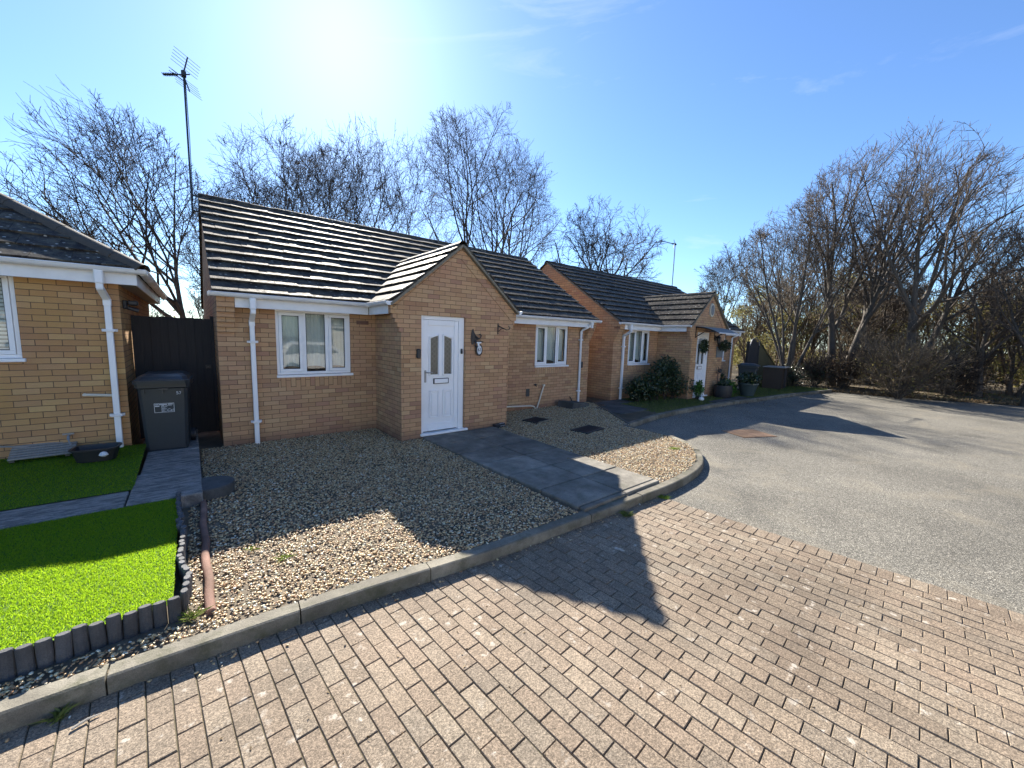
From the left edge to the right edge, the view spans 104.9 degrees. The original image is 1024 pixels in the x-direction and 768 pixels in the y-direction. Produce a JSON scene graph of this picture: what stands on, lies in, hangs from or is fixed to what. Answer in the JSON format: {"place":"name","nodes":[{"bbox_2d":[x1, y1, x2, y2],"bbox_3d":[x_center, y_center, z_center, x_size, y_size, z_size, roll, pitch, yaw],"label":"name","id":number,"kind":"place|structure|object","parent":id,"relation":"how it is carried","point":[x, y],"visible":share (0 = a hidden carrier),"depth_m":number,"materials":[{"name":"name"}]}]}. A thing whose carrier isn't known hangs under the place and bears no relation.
{"place":"outdoors","nodes":[
{"label":"outdoors","id":0,"kind":"place"},
{"bbox_2d":[0,444,145,510],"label":"artificial lawn","id":1,"kind":"structure","parent":0,"point":[36,481],"depth_m":4.35,"materials":[{"name":"green plastic"}]},
{"bbox_2d":[7,441,76,462],"bbox_3d":[-5.801,0.826,4.883,0.540,0.140,0.342,-5,9,-43],"label":"timber board","id":2,"kind":"object","parent":1,"relation":"on","point":[39,450],"visible":0.8,"depth_m":4.84,"materials":[{"name":"grey wood"}]},
{"bbox_2d":[68,442,121,462],"bbox_3d":[-5.150,0.860,4.874,0.445,0.162,0.387,-3,8,-33],"label":"garden trug","id":3,"kind":"object","parent":1,"relation":"on","point":[98,452],"visible":1,"depth_m":4.82,"materials":[{"name":"black plastic"}]},
{"bbox_2d":[0,497,177,649],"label":"artificial lawn","id":4,"kind":"structure","parent":0,"point":[60,575],"depth_m":2.82,"materials":[{"name":"green plastic"}]},
{"bbox_2d":[0,429,202,529],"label":"side path","id":5,"kind":"structure","parent":0,"point":[166,474],"depth_m":4.12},
{"bbox_2d":[132,371,195,451],"bbox_3d":[-4.952,0.373,5.657,0.594,1.075,0.770,-3,8,-35],"label":"wheelie bin","id":6,"kind":"object","parent":5,"relation":"on","point":[165,400],"visible":1,"depth_m":5.45,"materials":[{"name":"grey plastic"}]},
{"bbox_2d":[0,402,695,699],"bbox_3d":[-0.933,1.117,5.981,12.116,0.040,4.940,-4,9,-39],"label":"gravel","id":7,"kind":"structure","parent":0,"point":[221,604],"depth_m":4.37,"materials":[{"name":"beige gravel"}]},
{"bbox_2d":[0,192,166,459],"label":"hipped bungalow","id":8,"kind":"object","parent":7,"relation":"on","point":[72,300],"visible":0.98,"depth_m":4.99,"materials":[{"name":"brick"}]},
{"bbox_2d":[0,276,26,361],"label":"window","id":9,"kind":"structure","parent":8,"relation":"in","point":[10,343],"depth_m":4.71,"materials":[{"name":"white plastic"}]},
{"bbox_2d":[0,596,181,682],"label":"log roll edging","id":10,"kind":"object","parent":7,"relation":"on","point":[80,637],"visible":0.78,"depth_m":2.24,"materials":[{"name":"grey concrete"}]},
{"bbox_2d":[175,491,192,614],"bbox_3d":[-2.811,1.332,3.348,0.083,0.210,2.080,-4,9,-41],"label":"log roll edging","id":11,"kind":"object","parent":7,"relation":"on","point":[185,574],"visible":0.94,"depth_m":2.92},
{"bbox_2d":[176,603,213,623],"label":"weed tuft","id":12,"kind":"object","parent":7,"relation":"on","point":[189,615],"visible":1,"depth_m":2.52,"materials":[{"name":"green plant"}]},
{"bbox_2d":[199,499,215,616],"bbox_3d":[-2.655,1.369,3.409,0.079,0.050,2.190,-4,9,-39],"label":"terracotta edging","id":13,"kind":"object","parent":7,"relation":"on","point":[209,589],"visible":0.94,"depth_m":3.06,"materials":[{"name":"brown ceramic"}]},
{"bbox_2d":[202,476,234,500],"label":"round slab","id":14,"kind":"structure","parent":7,"relation":"on","point":[214,487],"depth_m":4.37,"materials":[{"name":"concrete"}]},
{"bbox_2d":[211,409,670,594],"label":"fallen leaves","id":15,"kind":"object","parent":7,"relation":"on","point":[381,495],"visible":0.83,"depth_m":4.64,"materials":[{"name":"brown plant"}]},
{"bbox_2d":[522,417,551,424],"bbox_3d":[0.559,0.816,8.807,0.465,0.065,0.521,7,9,38],"label":"drain cover","id":16,"kind":"object","parent":7,"relation":"on","point":[537,420],"visible":0.94,"depth_m":8.73,"materials":[{"name":"black metal"}]},
{"bbox_2d":[557,400,588,408],"bbox_3d":[1.686,0.541,10.815,0.500,0.190,0.800,8,10,44],"label":"concrete step","id":17,"kind":"object","parent":7,"relation":"on","point":[569,404],"visible":0.93,"depth_m":10.59,"materials":[{"name":"grey concrete"}]},
{"bbox_2d":[570,425,604,434],"bbox_3d":[1.552,0.934,8.067,0.400,0.062,0.680,8,9,42],"label":"drain cover","id":18,"kind":"object","parent":7,"relation":"on","point":[587,429],"visible":0.93,"depth_m":8.00,"materials":[{"name":"black metal"}]},
{"bbox_2d":[0,497,1023,767],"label":"block paving","id":19,"kind":"structure","parent":0,"point":[592,675],"depth_m":2.29,"materials":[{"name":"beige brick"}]},
{"bbox_2d":[29,702,78,725],"bbox_3d":[-2.268,1.638,1.948,0.137,0.045,0.150,3,7,7],"label":"weed tuft","id":20,"kind":"object","parent":19,"relation":"on","point":[59,714],"visible":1,"depth_m":1.96,"materials":[{"name":"green plant"}]},
{"bbox_2d":[71,713,99,729],"bbox_3d":[-2.097,1.657,1.937,0.016,0.017,0.100,6,8,34],"label":"dry stick","id":21,"kind":"object","parent":19,"relation":"on","point":[80,723],"visible":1,"depth_m":1.93,"materials":[{"name":"beige wood"}]},
{"bbox_2d":[5,497,664,742],"bbox_3d":[-0.559,1.568,3.100,5.999,0.030,0.212,-3,8,-36],"label":"loose grit","id":22,"kind":"object","parent":19,"relation":"on","point":[196,672],"visible":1,"depth_m":2.46,"materials":[{"name":"grey gravel"}]},
{"bbox_2d":[220,503,964,755],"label":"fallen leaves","id":23,"kind":"object","parent":19,"relation":"on","point":[368,737],"visible":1,"depth_m":2.40,"materials":[{"name":"brown plant"}]},
{"bbox_2d":[619,509,634,516],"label":"weed tuft","id":24,"kind":"object","parent":19,"relation":"on","point":[624,513],"visible":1,"depth_m":4.39,"materials":[{"name":"green plant"}]},
{"bbox_2d":[0,0,1023,352],"label":"sky","id":25,"kind":"structure","parent":0,"point":[709,117],"materials":[{"name":"blue"}]},
{"bbox_2d":[423,427,658,511],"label":"footpath","id":26,"kind":"structure","parent":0,"point":[578,482],"depth_m":5.57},
{"bbox_2d":[144,350,997,439],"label":"ground","id":27,"kind":"structure","parent":0,"point":[216,431],"depth_m":7.86,"materials":[{"name":"soil"}]},
{"bbox_2d":[0,172,110,245],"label":"bare tree","id":28,"kind":"object","parent":27,"relation":"on","point":[33,206],"visible":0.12,"depth_m":14.00,"materials":[{"name":"brown plant"}]},
{"bbox_2d":[0,74,209,317],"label":"bare tree","id":29,"kind":"object","parent":27,"relation":"on","point":[176,305],"visible":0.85,"depth_m":10.83,"materials":[{"name":"brown plant"}]},
{"bbox_2d":[184,273,203,318],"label":"woodland tree","id":30,"kind":"object","parent":27,"relation":"on","point":[200,313],"visible":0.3,"depth_m":18.86,"materials":[{"name":"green plant"}]},
{"bbox_2d":[176,171,296,309],"bbox_3d":[-15.610,-6.724,22.597,5.884,11.021,5.971,-4,9,-39],"label":"bare tree","id":31,"kind":"object","parent":27,"relation":"on","point":[194,261],"visible":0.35,"depth_m":21.15,"materials":[{"name":"brown plant"}]},
{"bbox_2d":[206,114,357,221],"bbox_3d":[-12.559,-7.720,22.317,7.470,13.245,7.623,-4,9,-39],"label":"bare tree","id":32,"kind":"object","parent":27,"relation":"on","point":[254,200],"visible":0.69,"depth_m":20.68,"materials":[{"name":"brown plant"}]},
{"bbox_2d":[268,129,388,226],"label":"bare tree","id":33,"kind":"object","parent":27,"relation":"on","point":[328,158],"visible":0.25,"depth_m":26.93,"materials":[{"name":"brown plant"}]},
{"bbox_2d":[279,113,414,232],"bbox_3d":[-10.522,-9.154,25.606,8.413,15.419,8.616,-4,9,-39],"label":"bare tree","id":34,"kind":"object","parent":27,"relation":"on","point":[317,178],"visible":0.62,"depth_m":24.99,"materials":[{"name":"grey plant"}]},
{"bbox_2d":[0,426,703,734],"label":"kerb","id":35,"kind":"structure","parent":27,"relation":"on","point":[28,707],"depth_m":2.55,"materials":[{"name":"concrete"}]},
{"bbox_2d":[198,193,601,446],"bbox_3d":[-2.694,-1.635,10.640,8.924,4.862,7.572,-4,9,-39],"label":"brick bungalow","id":36,"kind":"object","parent":27,"relation":"on","point":[326,326],"visible":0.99,"depth_m":7.27,"materials":[{"name":"brick"}]},
{"bbox_2d":[130,315,219,438],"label":"timber gate","id":37,"kind":"structure","parent":36,"relation":"attached to","point":[172,344],"depth_m":6.57,"materials":[{"name":"black wood"}]},
{"bbox_2d":[161,46,200,215],"bbox_3d":[-6.580,-4.883,7.816,0.540,2.954,0.602,2,7,3],"label":"television aerial","id":38,"kind":"object","parent":36,"relation":"attached to","point":[183,74],"visible":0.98,"depth_m":7.76,"materials":[{"name":"black metal"}]},
{"bbox_2d":[275,310,353,377],"bbox_3d":[-3.470,-0.704,6.938,1.231,1.135,0.207,-4,9,-39],"label":"window","id":39,"kind":"structure","parent":36,"relation":"in","point":[304,339],"depth_m":6.96,"materials":[{"name":"white plastic"}]},
{"bbox_2d":[420,315,467,436],"bbox_3d":[-1.253,-0.156,7.253,0.980,2.148,0.165,-4,9,-39],"label":"door","id":40,"kind":"structure","parent":36,"relation":"in","point":[442,342],"depth_m":7.26,"materials":[{"name":"white plastic"}]},
{"bbox_2d":[471,329,482,355],"bbox_3d":[-0.668,-0.798,7.553,0.252,0.515,0.071,-4,9,-39],"label":"wall lantern","id":41,"kind":"object","parent":36,"relation":"attached to","point":[475,339],"visible":1,"depth_m":7.55,"materials":[{"name":"metal"}]},
{"bbox_2d":[534,325,568,367],"bbox_3d":[1.048,-1.021,10.599,1.260,1.115,0.207,-4,9,-39],"label":"window","id":42,"kind":"structure","parent":36,"relation":"in","point":[549,338],"depth_m":10.67,"materials":[{"name":"white plastic"}]},
{"bbox_2d":[339,119,463,242],"bbox_3d":[-7.760,-9.753,28.302,8.670,16.137,8.785,-4,9,-39],"label":"bare tree","id":43,"kind":"object","parent":27,"relation":"on","point":[413,196],"visible":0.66,"depth_m":27.28,"materials":[{"name":"brown plant"}]},
{"bbox_2d":[402,101,563,266],"bbox_3d":[-2.726,-13.403,36.895,14.862,21.775,15.041,-4,9,-39],"label":"bare tree","id":44,"kind":"object","parent":27,"relation":"on","point":[505,233],"visible":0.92,"depth_m":34.95,"materials":[{"name":"brown plant"}]},
{"bbox_2d":[549,195,667,283],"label":"gnarled tree","id":45,"kind":"object","parent":27,"relation":"on","point":[590,263],"visible":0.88,"depth_m":27.16,"materials":[{"name":"brown plant"}]},
{"bbox_2d":[540,260,744,400],"bbox_3d":[4.872,-2.120,16.531,8.924,4.862,7.572,-4,9,-39],"label":"brick bungalow","id":46,"kind":"object","parent":27,"relation":"on","point":[641,327],"visible":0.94,"depth_m":12.98,"materials":[{"name":"brown brick"}]},
{"bbox_2d":[627,330,649,365],"bbox_3d":[4.097,-1.189,12.830,1.231,1.135,0.207,-4,9,-39],"label":"window","id":47,"kind":"structure","parent":46,"relation":"in","point":[637,337],"depth_m":12.91,"materials":[{"name":"white plastic"}]},
{"bbox_2d":[660,240,676,285],"bbox_3d":[7.438,-5.805,18.858,1.270,2.274,0.140,-3,8,-33],"label":"television aerial","id":48,"kind":"object","parent":46,"relation":"on","point":[674,243],"visible":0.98,"depth_m":19.07,"materials":[{"name":"grey metal"}]},
{"bbox_2d":[692,332,708,397],"bbox_3d":[6.313,-0.640,13.144,0.980,2.148,0.165,-4,9,-39],"label":"door","id":49,"kind":"structure","parent":46,"relation":"in","point":[701,359],"depth_m":13.16,"materials":[{"name":"white plastic"}]},
{"bbox_2d":[699,339,709,354],"bbox_3d":[6.346,-1.226,12.980,0.591,0.543,0.222,-4,9,-39],"label":"door wreath","id":50,"kind":"object","parent":46,"relation":"attached to","point":[703,345],"depth_m":12.91,"materials":[{"name":"green plant"}]},
{"bbox_2d":[709,304,714,316],"bbox_3d":[6.651,-2.452,13.080,0.300,0.440,0.062,-4,9,-39],"label":"oval plaque","id":51,"kind":"object","parent":46,"relation":"attached to","point":[711,310],"visible":1,"depth_m":13.03,"materials":[{"name":"white plastic"}]},
{"bbox_2d":[695,326,738,338],"bbox_3d":[6.641,-1.656,12.734,1.400,0.380,0.772,-4,9,-39],"label":"door canopy","id":52,"kind":"object","parent":46,"relation":"attached to","point":[721,330],"visible":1,"depth_m":12.50,"materials":[{"name":"black metal"}]},
{"bbox_2d":[718,334,731,351],"bbox_3d":[7.327,-1.396,13.549,0.427,0.650,0.466,-4,9,-39],"label":"hanging ball","id":53,"kind":"object","parent":46,"relation":"hanging from","point":[725,347],"visible":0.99,"depth_m":13.49,"materials":[{"name":"green plant"}]},
{"bbox_2d":[622,389,835,426],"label":"kerb","id":54,"kind":"structure","parent":27,"relation":"on","point":[640,421],"depth_m":11.84,"materials":[{"name":"concrete"}]},
{"bbox_2d":[836,325,979,398],"bbox_3d":[15.031,-0.784,15.228,3.776,3.036,3.741,0,7,-13],"label":"twiggy shrub","id":55,"kind":"object","parent":27,"relation":"on","point":[918,362],"visible":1,"depth_m":14.79,"materials":[{"name":"brown plant"}]},
{"bbox_2d":[593,396,745,413],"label":"neighbour path","id":56,"kind":"structure","parent":0,"point":[613,406],"depth_m":11.02,"materials":[{"name":"concrete"}]},
{"bbox_2d":[586,380,822,423],"bbox_3d":[4.861,-0.008,16.920,14.230,0.001,11.200,-4,9,-39],"label":"neighbour plot","id":57,"kind":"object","parent":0,"point":[628,417],"visible":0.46,"depth_m":11.46,"materials":[{"name":"soil"}]},
{"bbox_2d":[595,403,629,425],"bbox_3d":[2.507,0.731,10.051,0.030,0.050,2.761,1,7,-4],"label":"timber edging","id":58,"kind":"object","parent":57,"relation":"on","point":[613,414],"visible":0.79,"depth_m":9.68,"materials":[{"name":"grey wood"}]},
{"bbox_2d":[625,376,652,401],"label":"evergreen shrub","id":59,"kind":"object","parent":57,"relation":"on","point":[633,387],"visible":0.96,"depth_m":11.80,"materials":[{"name":"green plant"}]},
{"bbox_2d":[627,355,693,400],"bbox_3d":[4.766,-0.199,12.458,2.742,1.473,0.970,-3,8,-33],"label":"evergreen shrub","id":60,"kind":"object","parent":57,"relation":"on","point":[664,369],"visible":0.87,"depth_m":12.36,"materials":[{"name":"green plant"}]},
{"bbox_2d":[693,380,704,399],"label":"bedding plant","id":61,"kind":"object","parent":57,"relation":"on","point":[699,388],"visible":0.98,"depth_m":12.77,"materials":[{"name":"green plant"}]},
{"bbox_2d":[713,380,732,397],"bbox_3d":[7.227,0.149,13.483,0.600,0.613,0.600,-4,9,-39],"label":"barrel planter","id":62,"kind":"object","parent":57,"relation":"on","point":[721,389],"visible":1,"depth_m":13.30,"materials":[{"name":"black plastic"}]},
{"bbox_2d":[619,383,828,412],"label":"grass","id":63,"kind":"structure","parent":57,"relation":"on","point":[762,393],"depth_m":12.63,"materials":[{"name":"green plant"}]},
{"bbox_2d":[734,371,762,396],"bbox_3d":[8.416,-0.020,14.052,0.989,0.883,0.860,-4,9,-39],"label":"flower pot","id":64,"kind":"object","parent":57,"relation":"on","point":[748,385],"visible":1,"depth_m":13.88,"materials":[{"name":"grey plastic"}]},
{"bbox_2d":[736,363,760,389],"bbox_3d":[9.433,-0.289,15.738,0.770,1.075,0.594,7,8,35],"label":"wheelie bin","id":65,"kind":"object","parent":57,"relation":"on","point":[748,367],"visible":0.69,"depth_m":15.53,"materials":[{"name":"grey plastic"}]},
{"bbox_2d":[745,337,759,363],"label":"arched gate","id":66,"kind":"structure","parent":57,"relation":"on","point":[752,350],"depth_m":17.32,"materials":[{"name":"grey wood"}]},
{"bbox_2d":[756,341,775,383],"bbox_3d":[12.069,-1.021,18.623,2.427,1.997,0.060,-4,9,-39],"label":"sloping fence","id":67,"kind":"object","parent":57,"relation":"on","point":[765,359],"visible":0.48,"depth_m":18.30,"materials":[{"name":"brown wood"}]},
{"bbox_2d":[761,365,789,388],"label":"bin store","id":68,"kind":"structure","parent":57,"relation":"on","point":[774,377],"depth_m":16.58,"materials":[{"name":"brown wood"}]},
{"bbox_2d":[779,359,809,386],"bbox_3d":[12.525,-0.453,17.673,1.530,1.448,1.407,-4,9,-39],"label":"twiggy shrub","id":69,"kind":"object","parent":57,"relation":"on","point":[796,376],"visible":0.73,"depth_m":17.50,"materials":[{"name":"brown plant"}]},
{"bbox_2d":[612,392,1023,711],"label":"tarmac road","id":70,"kind":"structure","parent":0,"point":[929,491],"depth_m":5.76,"materials":[{"name":"grey asphalt"}]},
{"bbox_2d":[721,429,776,437],"bbox_3d":[5.177,1.079,8.616,0.840,0.012,0.640,0,7,-13],"label":"manhole cover","id":71,"kind":"object","parent":70,"relation":"on","point":[748,433],"visible":1,"depth_m":8.57,"materials":[{"name":"metal"}]},
{"bbox_2d":[731,361,1023,404],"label":"verge","id":72,"kind":"structure","parent":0,"point":[734,373],"depth_m":17.48,"materials":[{"name":"green plant"}]},
{"bbox_2d":[693,235,765,320],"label":"bare tree","id":73,"kind":"object","parent":72,"relation":"on","point":[733,268],"visible":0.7,"depth_m":34.42,"materials":[{"name":"brown plant"}]},
{"bbox_2d":[730,280,776,362],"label":"woodland tree","id":74,"kind":"object","parent":72,"relation":"on","point":[745,337],"visible":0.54,"depth_m":25.62,"materials":[{"name":"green plant"}]},
{"bbox_2d":[736,289,776,346],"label":"woodland tree","id":75,"kind":"object","parent":72,"relation":"on","point":[749,315],"visible":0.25,"depth_m":29.29,"materials":[{"name":"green plant"}]},
{"bbox_2d":[748,299,789,349],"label":"woodland tree","id":76,"kind":"object","parent":72,"relation":"on","point":[764,326],"visible":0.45,"depth_m":24.48,"materials":[{"name":"brown plant"}]},
{"bbox_2d":[751,261,809,365],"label":"woodland tree","id":77,"kind":"object","parent":72,"relation":"on","point":[776,363],"visible":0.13,"depth_m":26.82,"materials":[{"name":"brown plant"}]},
{"bbox_2d":[761,247,833,351],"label":"woodland tree","id":78,"kind":"object","parent":72,"relation":"on","point":[817,293],"visible":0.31,"depth_m":22.47,"materials":[{"name":"brown plant"}]},
{"bbox_2d":[776,265,825,370],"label":"woodland tree","id":79,"kind":"object","parent":72,"relation":"on","point":[804,321],"visible":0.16,"depth_m":27.04,"materials":[{"name":"brown plant"}]},
{"bbox_2d":[780,279,836,372],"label":"woodland tree","id":80,"kind":"object","parent":72,"relation":"on","point":[813,344],"visible":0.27,"depth_m":25.70,"materials":[{"name":"brown plant"}]},
{"bbox_2d":[733,189,884,379],"bbox_3d":[13.583,-4.367,18.754,5.701,8.952,5.814,-4,9,-39],"label":"coppiced tree","id":81,"kind":"object","parent":72,"relation":"on","point":[807,252],"visible":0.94,"depth_m":17.75,"materials":[{"name":"brown plant"}]},
{"bbox_2d":[795,350,836,385],"bbox_3d":[14.152,-0.673,18.280,1.731,1.839,1.745,2,7,2],"label":"twiggy shrub","id":82,"kind":"object","parent":72,"relation":"on","point":[814,369],"visible":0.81,"depth_m":18.11,"materials":[{"name":"brown plant"}]},
{"bbox_2d":[797,307,850,367],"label":"woodland tree","id":83,"kind":"object","parent":72,"relation":"on","point":[824,342],"visible":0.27,"depth_m":24.98,"materials":[{"name":"brown plant"}]},
{"bbox_2d":[816,343,878,389],"bbox_3d":[14.887,-0.728,17.512,2.290,2.182,2.244,3,7,14],"label":"twiggy shrub","id":84,"kind":"object","parent":72,"relation":"on","point":[846,366],"visible":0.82,"depth_m":17.28,"materials":[{"name":"brown plant"}]},
{"bbox_2d":[810,267,895,377],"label":"woodland tree","id":85,"kind":"object","parent":72,"relation":"on","point":[826,331],"visible":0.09,"depth_m":22.76,"materials":[{"name":"brown plant"}]},
{"bbox_2d":[836,310,882,356],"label":"woodland tree","id":86,"kind":"object","parent":72,"relation":"on","point":[845,338],"visible":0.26,"depth_m":21.23,"materials":[{"name":"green plant"}]},
{"bbox_2d":[716,271,1023,388],"bbox_3d":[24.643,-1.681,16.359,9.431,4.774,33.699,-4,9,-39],"label":"woodland undergrowth","id":87,"kind":"object","parent":72,"relation":"on","point":[762,342],"visible":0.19,"depth_m":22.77,"materials":[{"name":"brown plant"}]},
{"bbox_2d":[824,241,930,384],"bbox_3d":[17.687,-3.337,19.262,4.235,7.090,3.918,-4,9,-39],"label":"bare tree","id":88,"kind":"object","parent":72,"relation":"on","point":[894,313],"visible":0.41,"depth_m":19.06,"materials":[{"name":"brown plant"}]},
{"bbox_2d":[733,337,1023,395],"bbox_3d":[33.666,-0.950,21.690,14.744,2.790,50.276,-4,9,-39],"label":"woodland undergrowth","id":89,"kind":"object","parent":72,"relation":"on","point":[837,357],"visible":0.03,"depth_m":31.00,"materials":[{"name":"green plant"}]},
{"bbox_2d":[849,260,930,380],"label":"woodland tree","id":90,"kind":"object","parent":72,"relation":"on","point":[876,311],"visible":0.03,"depth_m":20.81,"materials":[{"name":"brown plant"}]},
{"bbox_2d":[780,116,1017,386],"bbox_3d":[16.098,-5.227,17.401,7.077,11.137,7.392,-4,9,-39],"label":"leaning tree","id":91,"kind":"object","parent":72,"relation":"on","point":[868,311],"visible":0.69,"depth_m":16.85,"materials":[{"name":"brown plant"}]},
{"bbox_2d":[790,382,1020,405],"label":"leaf litter","id":92,"kind":"object","parent":72,"relation":"on","point":[972,400],"visible":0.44,"depth_m":15.54,"materials":[{"name":"brown plant"}]},
{"bbox_2d":[875,324,952,385],"bbox_3d":[18.476,-1.244,18.152,3.192,3.250,3.115,-4,9,-39],"label":"twiggy shrub","id":93,"kind":"object","parent":72,"relation":"on","point":[902,350],"visible":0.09,"depth_m":17.78,"materials":[{"name":"brown plant"}]},
{"bbox_2d":[843,145,1023,392],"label":"leaning tree","id":94,"kind":"object","parent":72,"relation":"on","point":[914,323],"visible":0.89,"depth_m":14.65,"materials":[{"name":"brown plant"}]},
{"bbox_2d":[885,264,1005,369],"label":"woodland tree","id":95,"kind":"object","parent":72,"relation":"on","point":[922,328],"visible":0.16,"depth_m":19.83,"materials":[{"name":"brown plant"}]},
{"bbox_2d":[915,338,999,394],"bbox_3d":[17.704,-0.679,16.155,3.227,2.564,2.813,-4,9,-39],"label":"twiggy shrub","id":96,"kind":"object","parent":72,"relation":"on","point":[968,371],"visible":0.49,"depth_m":15.61,"materials":[{"name":"brown plant"}]},
{"bbox_2d":[918,270,1023,389],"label":"woodland tree","id":97,"kind":"object","parent":72,"relation":"on","point":[973,338],"visible":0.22,"depth_m":17.92,"materials":[{"name":"brown plant"}]},
{"bbox_2d":[926,389,1018,401],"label":"verge grass","id":98,"kind":"structure","parent":72,"relation":"on","point":[978,398],"depth_m":16.02,"materials":[{"name":"green plant"}]},
{"bbox_2d":[924,223,1023,396],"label":"bare tree","id":99,"kind":"object","parent":72,"relation":"on","point":[983,345],"visible":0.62,"depth_m":15.37,"materials":[{"name":"brown plant"}]},
{"bbox_2d":[952,275,997,369],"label":"woodland tree","id":100,"kind":"object","parent":72,"relation":"on","point":[966,320],"visible":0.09,"depth_m":23.81,"materials":[{"name":"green plant"}]},
{"bbox_2d":[959,275,1023,395],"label":"woodland tree","id":101,"kind":"object","parent":72,"relation":"on","point":[1009,388],"visible":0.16,"depth_m":16.47,"materials":[{"name":"brown plant"}]},
{"bbox_2d":[963,249,1023,383],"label":"woodland tree","id":102,"kind":"object","parent":72,"relation":"on","point":[1002,306],"visible":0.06,"depth_m":21.62,"materials":[{"name":"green plant"}]},
{"bbox_2d":[964,220,1023,406],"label":"bare tree","id":103,"kind":"object","parent":72,"relation":"on","point":[1013,327],"visible":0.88,"depth_m":14.33,"materials":[{"name":"brown plant"}]},
{"bbox_2d":[981,290,1023,387],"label":"woodland undergrowth","id":104,"kind":"object","parent":72,"relation":"on","point":[999,364],"visible":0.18,"depth_m":17.05,"materials":[{"name":"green plant"}]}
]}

